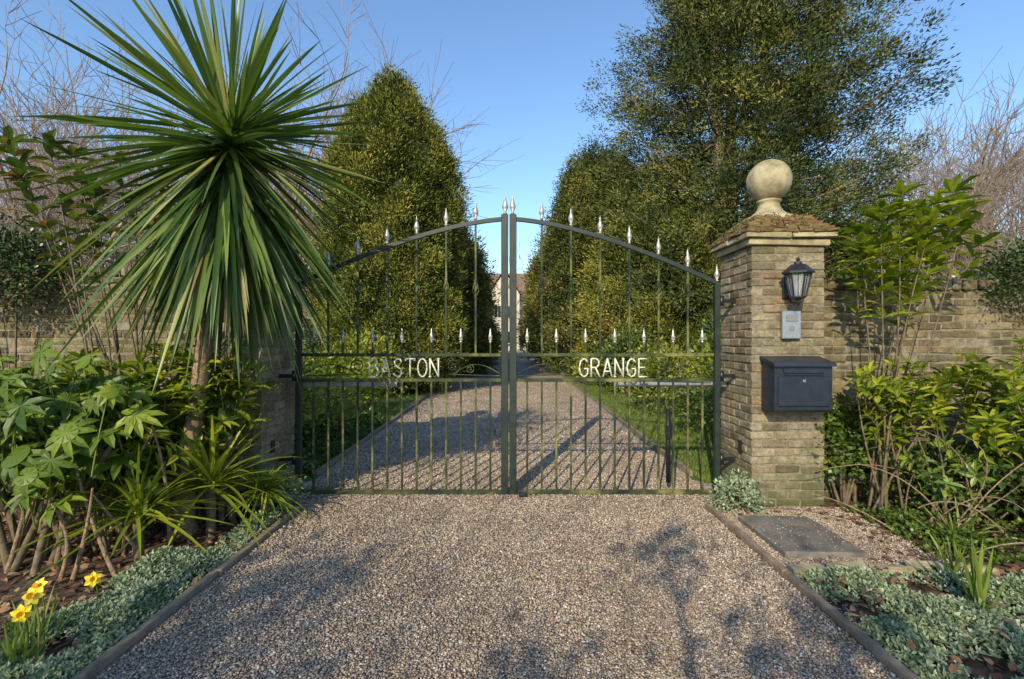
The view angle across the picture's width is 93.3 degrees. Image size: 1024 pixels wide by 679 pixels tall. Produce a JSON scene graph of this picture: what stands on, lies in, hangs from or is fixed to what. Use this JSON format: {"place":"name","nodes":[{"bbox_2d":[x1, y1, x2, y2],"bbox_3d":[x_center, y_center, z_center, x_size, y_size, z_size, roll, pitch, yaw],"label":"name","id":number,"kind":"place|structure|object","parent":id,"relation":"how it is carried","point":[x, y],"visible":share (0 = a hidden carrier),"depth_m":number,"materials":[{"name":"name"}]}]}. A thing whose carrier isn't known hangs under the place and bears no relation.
{"place":"outdoors","nodes":[
{"label":"outdoors","id":0,"kind":"place"},
{"bbox_2d":[490,273,529,298],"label":"roof","id":1,"kind":"structure","parent":0,"point":[520,281],"depth_m":69.25,"materials":[{"name":"tile"}]},
{"bbox_2d":[0,350,1023,678],"bbox_3d":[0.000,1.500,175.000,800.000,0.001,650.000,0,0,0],"label":"ground","id":2,"kind":"structure","parent":0,"point":[982,668],"depth_m":3.31,"materials":[{"name":"soil"}]},
{"bbox_2d":[0,368,69,555],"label":"fatsia shrub","id":3,"kind":"object","parent":2,"relation":"on","point":[11,520],"visible":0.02,"depth_m":3.48,"materials":[{"name":"green plant"}]},
{"bbox_2d":[0,212,94,494],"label":"clipped bush","id":4,"kind":"object","parent":2,"relation":"on","point":[28,258],"visible":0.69,"depth_m":4.54,"materials":[{"name":"green plant"}]},
{"bbox_2d":[0,571,101,669],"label":"daffodils","id":5,"kind":"object","parent":2,"relation":"on","point":[20,614],"visible":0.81,"depth_m":2.21,"materials":[{"name":"green plant"}]},
{"bbox_2d":[0,143,118,262],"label":"bare tree","id":6,"kind":"object","parent":2,"relation":"on","point":[35,219],"visible":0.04,"depth_m":21.56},
{"bbox_2d":[0,1,151,260],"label":"bare tree","id":7,"kind":"object","parent":2,"relation":"on","point":[60,120],"visible":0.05,"depth_m":27.66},
{"bbox_2d":[0,45,153,264],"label":"bare tree","id":8,"kind":"object","parent":2,"relation":"on","point":[56,140],"visible":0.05,"depth_m":23.16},
{"bbox_2d":[0,336,167,577],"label":"fatsia shrub","id":9,"kind":"object","parent":2,"relation":"on","point":[50,469],"visible":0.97,"depth_m":3.11,"materials":[{"name":"leaf"},{"name":"bark"}]},
{"bbox_2d":[0,0,174,265],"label":"bare tree","id":10,"kind":"object","parent":2,"relation":"on","point":[34,146],"visible":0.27,"depth_m":17.35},
{"bbox_2d":[4,425,172,581],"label":"shrub stems","id":11,"kind":"object","parent":2,"relation":"on","point":[17,542],"visible":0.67,"depth_m":3.10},
{"bbox_2d":[0,100,183,266],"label":"bare tree","id":12,"kind":"object","parent":2,"relation":"on","point":[118,234],"visible":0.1,"depth_m":18.28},
{"bbox_2d":[0,73,184,266],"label":"bare tree","id":13,"kind":"object","parent":2,"relation":"on","point":[122,223],"visible":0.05,"depth_m":10.28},
{"bbox_2d":[0,125,187,531],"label":"magnolia shrub","id":14,"kind":"object","parent":2,"relation":"on","point":[21,168],"visible":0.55,"depth_m":3.65,"materials":[{"name":"green plant"}]},
{"bbox_2d":[0,265,189,491],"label":"brick wall","id":15,"kind":"structure","parent":2,"relation":"on","point":[34,329],"depth_m":4.75,"materials":[{"name":"beige brick"}]},
{"bbox_2d":[11,347,182,539],"bbox_3d":[-3.236,0.780,3.716,1.566,1.456,0.686,0,0,0],"label":"laurel shrub","id":16,"kind":"object","parent":2,"relation":"on","point":[145,367],"visible":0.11,"depth_m":3.65,"materials":[{"name":"green plant"}]},
{"bbox_2d":[0,0,211,265],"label":"bare tree","id":17,"kind":"object","parent":2,"relation":"on","point":[76,129],"visible":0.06,"depth_m":24.09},
{"bbox_2d":[5,360,219,545],"bbox_3d":[-2.828,0.809,3.501,1.330,1.383,1.110,0,0,-31],"label":"shrub","id":18,"kind":"object","parent":2,"relation":"on","point":[115,413],"visible":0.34,"depth_m":3.51,"materials":[{"name":"green plant"}]},
{"bbox_2d":[0,370,233,518],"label":"evergreen shrub","id":19,"kind":"object","parent":2,"relation":"on","point":[10,497],"visible":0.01,"depth_m":4.11,"materials":[{"name":"green plant"}]},
{"bbox_2d":[0,544,237,678],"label":"silver groundcover","id":20,"kind":"object","parent":2,"relation":"on","point":[164,569],"visible":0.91,"depth_m":2.54,"materials":[{"name":"green plant"}]},
{"bbox_2d":[0,434,237,605],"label":"cordyline shrub","id":21,"kind":"object","parent":2,"relation":"on","point":[137,520],"visible":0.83,"depth_m":3.22,"materials":[{"name":"green plant"}]},
{"bbox_2d":[56,418,201,555],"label":"laurel shrub","id":22,"kind":"object","parent":2,"relation":"on","point":[148,479],"visible":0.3,"depth_m":3.38,"materials":[{"name":"green plant"}]},
{"bbox_2d":[0,66,319,265],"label":"bare tree","id":23,"kind":"object","parent":2,"relation":"on","point":[97,146],"depth_m":21.43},
{"bbox_2d":[71,504,303,678],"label":"timber edging","id":24,"kind":"object","parent":2,"relation":"on","point":[97,666],"visible":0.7,"depth_m":2.63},
{"bbox_2d":[117,334,270,525],"bbox_3d":[-2.612,0.726,3.880,1.306,1.561,0.774,0,0,14],"label":"laurel shrub","id":25,"kind":"object","parent":2,"relation":"on","point":[180,403],"visible":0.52,"depth_m":3.79,"materials":[{"name":"green plant"}]},
{"bbox_2d":[11,0,383,538],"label":"cordyline palm","id":26,"kind":"object","parent":2,"relation":"on","point":[226,232],"visible":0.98,"depth_m":3.40,"materials":[{"name":"green plant"}]},
{"bbox_2d":[166,186,233,511],"bbox_3d":[-2.603,0.124,4.058,0.788,2.757,0.379,0,0,0],"label":"magnolia shrub","id":27,"kind":"object","parent":2,"relation":"on","point":[190,334],"visible":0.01,"depth_m":4.10,"materials":[{"name":"green plant"}]},
{"bbox_2d":[113,418,304,552],"bbox_3d":[-2.304,1.037,3.721,1.302,0.996,1.499,0,0,0],"label":"cordyline shrub","id":28,"kind":"object","parent":2,"relation":"on","point":[211,473],"visible":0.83,"depth_m":3.62,"materials":[{"name":"green plant"}]},
{"bbox_2d":[98,16,331,352],"bbox_3d":[-14.762,-6.956,30.557,17.911,17.053,17.380,0,0,-40],"label":"bare tree","id":29,"kind":"object","parent":2,"relation":"on","point":[212,128],"visible":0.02,"depth_m":24.11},
{"bbox_2d":[159,340,286,525],"bbox_3d":[-2.397,0.758,3.938,0.971,1.510,0.481,0,0,0],"label":"fatsia shrub","id":30,"kind":"object","parent":2,"relation":"on","point":[249,367],"visible":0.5,"depth_m":3.92,"materials":[{"name":"green plant"}]},
{"bbox_2d":[147,124,320,307],"bbox_3d":[-11.680,-4.360,22.584,10.358,11.802,8.616,0,0,-43],"label":"bare tree","id":31,"kind":"object","parent":2,"relation":"on","point":[291,206],"visible":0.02,"depth_m":22.38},
{"bbox_2d":[192,169,298,505],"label":"gate pillar","id":32,"kind":"structure","parent":2,"relation":"on","point":[278,410],"depth_m":4.50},
{"bbox_2d":[59,0,438,365],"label":"bare tree","id":33,"kind":"object","parent":2,"relation":"on","point":[332,97],"visible":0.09,"depth_m":17.71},
{"bbox_2d":[208,506,289,553],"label":"silver groundcover","id":34,"kind":"object","parent":2,"relation":"on","point":[238,533],"visible":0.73,"depth_m":3.66,"materials":[{"name":"green plant"}]},
{"bbox_2d":[216,461,319,536],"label":"cordyline shrub","id":35,"kind":"object","parent":2,"relation":"on","point":[264,498],"visible":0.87,"depth_m":3.94,"materials":[{"name":"green plant"}]},
{"bbox_2d":[239,464,309,510],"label":"evergreen shrub","id":36,"kind":"object","parent":2,"relation":"on","point":[293,492],"visible":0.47,"depth_m":4.27,"materials":[{"name":"plant"}]},
{"bbox_2d":[290,184,325,350],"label":"bare tree","id":37,"kind":"object","parent":2,"relation":"on","point":[304,260],"visible":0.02,"depth_m":18.67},
{"bbox_2d":[294,327,327,406],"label":"garden shrub","id":38,"kind":"object","parent":2,"relation":"on","point":[306,365],"visible":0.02,"depth_m":7.74,"materials":[{"name":"green plant"}]},
{"bbox_2d":[294,305,344,374],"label":"garden shrub","id":39,"kind":"object","parent":2,"relation":"on","point":[311,327],"visible":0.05,"depth_m":10.40,"materials":[{"name":"green plant"}]},
{"bbox_2d":[141,6,519,288],"bbox_3d":[-8.582,-7.961,27.460,18.932,20.263,18.944,0,0,19],"label":"bare tree","id":40,"kind":"object","parent":2,"relation":"on","point":[460,128],"visible":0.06,"depth_m":26.07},
{"bbox_2d":[302,432,367,474],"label":"green groundcover","id":41,"kind":"object","parent":2,"relation":"on","point":[352,441],"visible":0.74,"depth_m":6.00,"materials":[{"name":"green plant"}]},
{"bbox_2d":[294,359,381,444],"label":"garden shrub","id":42,"kind":"object","parent":2,"relation":"on","point":[306,408],"visible":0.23,"depth_m":6.54,"materials":[{"name":"green plant"}]},
{"bbox_2d":[294,410,388,471],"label":"green groundcover","id":43,"kind":"object","parent":2,"relation":"on","point":[322,443],"visible":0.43,"depth_m":7.26,"materials":[{"name":"green plant"}]},
{"bbox_2d":[294,338,392,421],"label":"garden shrub","id":44,"kind":"object","parent":2,"relation":"on","point":[331,370],"visible":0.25,"depth_m":8.76,"materials":[{"name":"green plant"}]},
{"bbox_2d":[320,320,420,410],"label":"garden shrub","id":45,"kind":"object","parent":2,"relation":"on","point":[362,346],"visible":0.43,"depth_m":10.96,"materials":[{"name":"green plant"}]},
{"bbox_2d":[315,371,462,475],"bbox_3d":[-2.240,1.479,15.299,0.069,0.092,19.984,0,0,-1],"label":"timber edging","id":46,"kind":"object","parent":2,"relation":"on","point":[323,468],"visible":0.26,"depth_m":6.90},
{"bbox_2d":[302,63,476,396],"bbox_3d":[-3.527,-3.132,13.976,5.087,9.769,4.971,0,0,0],"label":"conifer tree","id":47,"kind":"object","parent":2,"relation":"on","point":[406,157],"visible":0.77,"depth_m":12.66,"materials":[{"name":"green plant"}]},
{"bbox_2d":[452,196,508,376],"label":"conifer tree","id":48,"kind":"object","parent":2,"relation":"on","point":[484,326],"visible":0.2,"depth_m":20.01,"materials":[{"name":"green plant"}]},
{"bbox_2d":[467,231,500,363],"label":"conifer tree","id":49,"kind":"object","parent":2,"relation":"on","point":[498,332],"depth_m":29.65,"materials":[{"name":"green plant"}]},
{"bbox_2d":[93,351,894,678],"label":"gravel drive","id":50,"kind":"structure","parent":2,"relation":"on","point":[523,363],"depth_m":2.90,"materials":[{"name":"gravel"}]},
{"bbox_2d":[97,379,952,678],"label":"gravel stones","id":51,"kind":"object","parent":50,"relation":"on","point":[479,529],"visible":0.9,"depth_m":3.02,"materials":[{"name":"gravel"}]},
{"bbox_2d":[488,276,500,350],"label":"conifer tree","id":52,"kind":"object","parent":2,"relation":"on","point":[494,315],"visible":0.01,"depth_m":40.88,"materials":[{"name":"green plant"}]},
{"bbox_2d":[294,384,712,482],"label":"lawn grass","id":53,"kind":"structure","parent":2,"relation":"on","point":[698,471],"depth_m":8.68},
{"bbox_2d":[492,277,518,350],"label":"gable","id":54,"kind":"structure","parent":2,"relation":"on","point":[497,295],"depth_m":64.50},
{"bbox_2d":[0,495,1023,678],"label":"fallen leaves","id":55,"kind":"object","parent":2,"relation":"on","point":[1012,666],"visible":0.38,"depth_m":3.02,"materials":[{"name":"brown plant"}]},
{"bbox_2d":[519,300,529,349],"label":"walls","id":56,"kind":"structure","parent":2,"relation":"on","point":[521,303],"depth_m":66.00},
{"bbox_2d":[494,305,508,343],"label":"windows","id":57,"kind":"structure","parent":56,"relation":"attached to","point":[498,313],"depth_m":64.42,"materials":[{"name":"white paint"}]},
{"bbox_2d":[517,243,539,352],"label":"conifer tree","id":58,"kind":"object","parent":2,"relation":"on","point":[521,336],"visible":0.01,"depth_m":41.71,"materials":[{"name":"green plant"}]},
{"bbox_2d":[517,229,550,363],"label":"conifer tree","id":59,"kind":"object","parent":2,"relation":"on","point":[534,348],"visible":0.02,"depth_m":29.20,"materials":[{"name":"green plant"}]},
{"bbox_2d":[132,240,1015,352],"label":"distant woodland","id":60,"kind":"object","parent":2,"relation":"on","point":[497,288],"depth_m":48.19,"materials":[{"name":"green plant"}]},
{"bbox_2d":[519,139,641,376],"bbox_3d":[3.757,-3.528,21.502,7.014,10.762,7.009,0,0,0],"label":"conifer tree","id":61,"kind":"object","parent":2,"relation":"on","point":[556,265],"visible":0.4,"depth_m":20.18,"materials":[{"name":"green plant"}]},
{"bbox_2d":[561,332,613,385],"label":"garden shrub","id":62,"kind":"object","parent":2,"relation":"on","point":[575,367],"visible":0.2,"depth_m":16.05,"materials":[{"name":"green plant"}]},
{"bbox_2d":[590,314,635,392],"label":"garden shrub","id":63,"kind":"object","parent":2,"relation":"on","point":[605,326],"visible":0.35,"depth_m":13.46,"materials":[{"name":"green plant"}]},
{"bbox_2d":[581,311,658,396],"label":"garden shrub","id":64,"kind":"object","parent":2,"relation":"on","point":[619,340],"visible":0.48,"depth_m":12.45,"materials":[{"name":"green plant"}]},
{"bbox_2d":[556,370,692,475],"bbox_3d":[2.024,1.479,15.301,0.062,0.092,19.985,0,0,0],"label":"timber edging","id":65,"kind":"object","parent":2,"relation":"on","point":[677,462],"visible":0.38,"depth_m":7.08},
{"bbox_2d":[566,182,729,392],"bbox_3d":[4.792,-1.544,15.325,6.425,6.859,6.487,0,0,0],"label":"conifer tree","id":66,"kind":"object","parent":2,"relation":"on","point":[591,309],"visible":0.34,"depth_m":13.81,"materials":[{"name":"green plant"}]},
{"bbox_2d":[613,328,712,414],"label":"garden shrub","id":67,"kind":"object","parent":2,"relation":"on","point":[670,360],"visible":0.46,"depth_m":9.38,"materials":[{"name":"green plant"}]},
{"bbox_2d":[660,360,712,433],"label":"garden shrub","id":68,"kind":"object","parent":2,"relation":"on","point":[696,400],"visible":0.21,"depth_m":7.24,"materials":[{"name":"green plant"}]},
{"bbox_2d":[674,302,712,376],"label":"garden shrub","id":69,"kind":"object","parent":2,"relation":"on","point":[707,334],"visible":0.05,"depth_m":10.23,"materials":[{"name":"green plant"}]},
{"bbox_2d":[686,319,712,398],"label":"garden shrub","id":70,"kind":"object","parent":2,"relation":"on","point":[707,345],"visible":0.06,"depth_m":8.36,"materials":[{"name":"green plant"}]},
{"bbox_2d":[704,468,773,514],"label":"evergreen shrub","id":71,"kind":"object","parent":2,"relation":"on","point":[743,496],"visible":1,"depth_m":4.19,"materials":[{"name":"plant"}]},
{"bbox_2d":[567,0,968,363],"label":"tall conifer tree","id":72,"kind":"object","parent":2,"relation":"on","point":[702,32],"visible":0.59,"depth_m":12.61,"materials":[{"name":"green plant"}]},
{"bbox_2d":[709,159,840,506],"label":"gate pillar","id":73,"kind":"structure","parent":2,"relation":"on","point":[764,246],"depth_m":4.33,"materials":[{"name":"brick"}]},
{"bbox_2d":[278,195,735,494],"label":"wrought iron gate","id":74,"kind":"structure","parent":73,"relation":"attached to","point":[719,376],"depth_m":4.64,"materials":[{"name":"metal"}]},
{"bbox_2d":[290,380,400,386],"bbox_3d":[-1.640,0.435,4.776,1.120,0.070,0.158,0,0,0],"label":"gate opener","id":75,"kind":"object","parent":74,"relation":"attached to","point":[349,384],"visible":0.66,"depth_m":4.79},
{"bbox_2d":[610,380,726,386],"bbox_3d":[1.545,0.435,4.776,1.170,0.070,0.158,0,0,0],"label":"gate opener","id":76,"kind":"object","parent":73,"relation":"attached to","point":[668,384],"visible":0.65,"depth_m":4.79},
{"bbox_2d":[780,311,800,338],"bbox_3d":[2.475,-0.130,4.291,0.164,0.250,0.052,0,0,0],"label":"intercom panel","id":77,"kind":"object","parent":73,"relation":"attached to","point":[790,324],"visible":1,"depth_m":4.27,"materials":[{"name":"metal"}]},
{"bbox_2d":[759,356,836,411],"bbox_3d":[2.470,0.384,4.189,0.526,0.473,0.247,0,0,0],"label":"letterbox","id":78,"kind":"object","parent":73,"relation":"attached to","point":[796,383],"visible":1,"depth_m":4.09,"materials":[{"name":"paint"}]},
{"bbox_2d":[781,257,814,304],"bbox_3d":[2.455,-0.500,4.173,0.217,0.420,0.297,0,0,0],"label":"wall lantern","id":79,"kind":"object","parent":73,"relation":"attached to","point":[797,274],"depth_m":4.11,"materials":[{"name":"black paint"}]},
{"bbox_2d":[705,206,882,331],"bbox_3d":[8.056,-1.288,15.621,7.358,6.261,7.615,0,0,0],"label":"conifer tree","id":80,"kind":"object","parent":2,"relation":"on","point":[833,257],"visible":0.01,"depth_m":13.54,"materials":[{"name":"green plant"}]},
{"bbox_2d":[705,503,919,678],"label":"timber edging","id":81,"kind":"object","parent":2,"relation":"on","point":[882,655],"visible":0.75,"depth_m":2.65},
{"bbox_2d":[720,508,947,564],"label":"gravel path","id":82,"kind":"structure","parent":2,"relation":"on","point":[849,541],"depth_m":3.55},
{"bbox_2d":[738,515,867,558],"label":"stone slab","id":83,"kind":"structure","parent":82,"relation":"on","point":[818,550],"depth_m":3.55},
{"bbox_2d":[806,392,901,504],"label":"ivy","id":84,"kind":"object","parent":2,"relation":"on","point":[832,422],"visible":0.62,"depth_m":4.34,"materials":[{"name":"green plant"}]},
{"bbox_2d":[843,356,920,509],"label":"rhododendron shrub","id":85,"kind":"object","parent":2,"relation":"on","point":[868,412],"visible":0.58,"depth_m":4.07,"materials":[{"name":"green plant"}]},
{"bbox_2d":[762,427,1023,557],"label":"dry stems","id":86,"kind":"object","parent":2,"relation":"on","point":[974,509],"visible":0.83,"depth_m":3.54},
{"bbox_2d":[787,560,1000,578],"bbox_3d":[2.422,1.475,3.089,1.290,0.098,0.139,0,0,0],"label":"stone edging","id":87,"kind":"object","parent":2,"relation":"on","point":[911,566],"visible":0.42,"depth_m":3.08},
{"bbox_2d":[796,564,1023,678],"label":"silver groundcover","id":88,"kind":"object","parent":2,"relation":"on","point":[982,622],"visible":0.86,"depth_m":2.48,"materials":[{"name":"green plant"}]},
{"bbox_2d":[803,87,1020,260],"bbox_3d":[21.555,-5.942,30.566,17.369,15.656,15.746,0,0,19],"label":"bare tree","id":89,"kind":"object","parent":2,"relation":"on","point":[892,162],"visible":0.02,"depth_m":26.99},
{"bbox_2d":[801,67,1023,273],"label":"bare tree","id":90,"kind":"object","parent":2,"relation":"on","point":[914,178],"visible":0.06,"depth_m":25.05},
{"bbox_2d":[830,173,1009,518],"bbox_3d":[3.428,0.066,4.086,1.354,2.874,0.584,0,0,0],"label":"loquat shrub","id":91,"kind":"object","parent":2,"relation":"on","point":[925,243],"visible":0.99,"depth_m":4.06,"materials":[{"name":"green plant"}]},
{"bbox_2d":[820,79,1023,277],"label":"bare tree","id":92,"kind":"object","parent":2,"relation":"on","point":[961,174],"visible":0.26,"depth_m":20.89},
{"bbox_2d":[824,276,1023,498],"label":"brick wall","id":93,"kind":"structure","parent":2,"relation":"on","point":[967,323],"depth_m":4.55,"materials":[{"name":"beige brick"}]},
{"bbox_2d":[848,352,1007,523],"bbox_3d":[3.517,0.804,3.974,1.451,1.402,0.606,0,0,0],"label":"rhododendron shrub","id":94,"kind":"object","parent":2,"relation":"on","point":[939,389],"visible":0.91,"depth_m":3.93,"materials":[{"name":"green plant"}]},
{"bbox_2d":[836,497,1023,563],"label":"green groundcover","id":95,"kind":"object","parent":2,"relation":"on","point":[894,516],"visible":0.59,"depth_m":3.64,"materials":[{"name":"green plant"}]},
{"bbox_2d":[836,58,1023,279],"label":"bare tree","id":96,"kind":"object","parent":2,"relation":"on","point":[977,200],"visible":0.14,"depth_m":18.58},
{"bbox_2d":[848,47,1023,260],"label":"bare tree","id":97,"kind":"object","parent":2,"relation":"on","point":[980,130],"visible":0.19,"depth_m":27.68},
{"bbox_2d":[858,420,1022,500],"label":"ivy","id":98,"kind":"object","parent":2,"relation":"on","point":[935,455],"visible":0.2,"depth_m":4.32,"materials":[{"name":"green plant"}]},
{"bbox_2d":[857,154,1023,278],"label":"bare tree","id":99,"kind":"object","parent":2,"relation":"on","point":[964,238],"visible":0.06,"depth_m":19.69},
{"bbox_2d":[922,190,984,278],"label":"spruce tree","id":100,"kind":"object","parent":2,"relation":"on","point":[960,235],"depth_m":23.60,"materials":[{"name":"green plant"}]},
{"bbox_2d":[928,531,984,581],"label":"iris clump","id":101,"kind":"object","parent":2,"relation":"on","point":[955,567],"visible":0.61,"depth_m":3.00,"materials":[{"name":"green plant"}]},
{"bbox_2d":[896,435,1023,527],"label":"rhododendron shrub","id":102,"kind":"object","parent":2,"relation":"on","point":[937,483],"visible":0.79,"depth_m":3.82,"materials":[{"name":"green plant"}]},
{"bbox_2d":[903,497,1018,555],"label":"iris clump","id":103,"kind":"object","parent":2,"relation":"on","point":[953,528],"visible":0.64,"depth_m":3.48,"materials":[{"name":"green plant"}]},
{"bbox_2d":[913,142,1023,276],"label":"bare tree","id":104,"kind":"object","parent":2,"relation":"on","point":[1022,219],"visible":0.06,"depth_m":22.52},
{"bbox_2d":[926,529,1012,608],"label":"iris clump","id":105,"kind":"object","parent":2,"relation":"on","point":[978,582],"visible":0.8,"depth_m":2.61,"materials":[{"name":"green plant"}]},
{"bbox_2d":[918,565,1023,609],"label":"green groundcover","id":106,"kind":"object","parent":2,"relation":"on","point":[981,602],"visible":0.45,"depth_m":2.66,"materials":[{"name":"green plant"}]},
{"bbox_2d":[935,135,1023,279],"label":"bare tree","id":107,"kind":"object","parent":2,"relation":"on","point":[1013,185],"visible":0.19,"depth_m":8.94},
{"bbox_2d":[937,419,1023,536],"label":"evergreen shrub","id":108,"kind":"object","parent":2,"relation":"on","point":[1012,496],"visible":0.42,"depth_m":3.79,"materials":[{"name":"green plant"}]},
{"bbox_2d":[952,232,1023,424],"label":"clipped bush","id":109,"kind":"object","parent":2,"relation":"on","point":[1015,255],"visible":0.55,"depth_m":4.49,"materials":[{"name":"green plant"}]},
{"bbox_2d":[954,338,1023,525],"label":"rhododendron shrub","id":110,"kind":"object","parent":2,"relation":"on","point":[994,435],"visible":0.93,"depth_m":3.76,"materials":[{"name":"green plant"}]},
{"bbox_2d":[0,0,1023,331],"label":"sky","id":111,"kind":"structure","parent":0,"point":[529,61],"materials":[{"name":"blue"}]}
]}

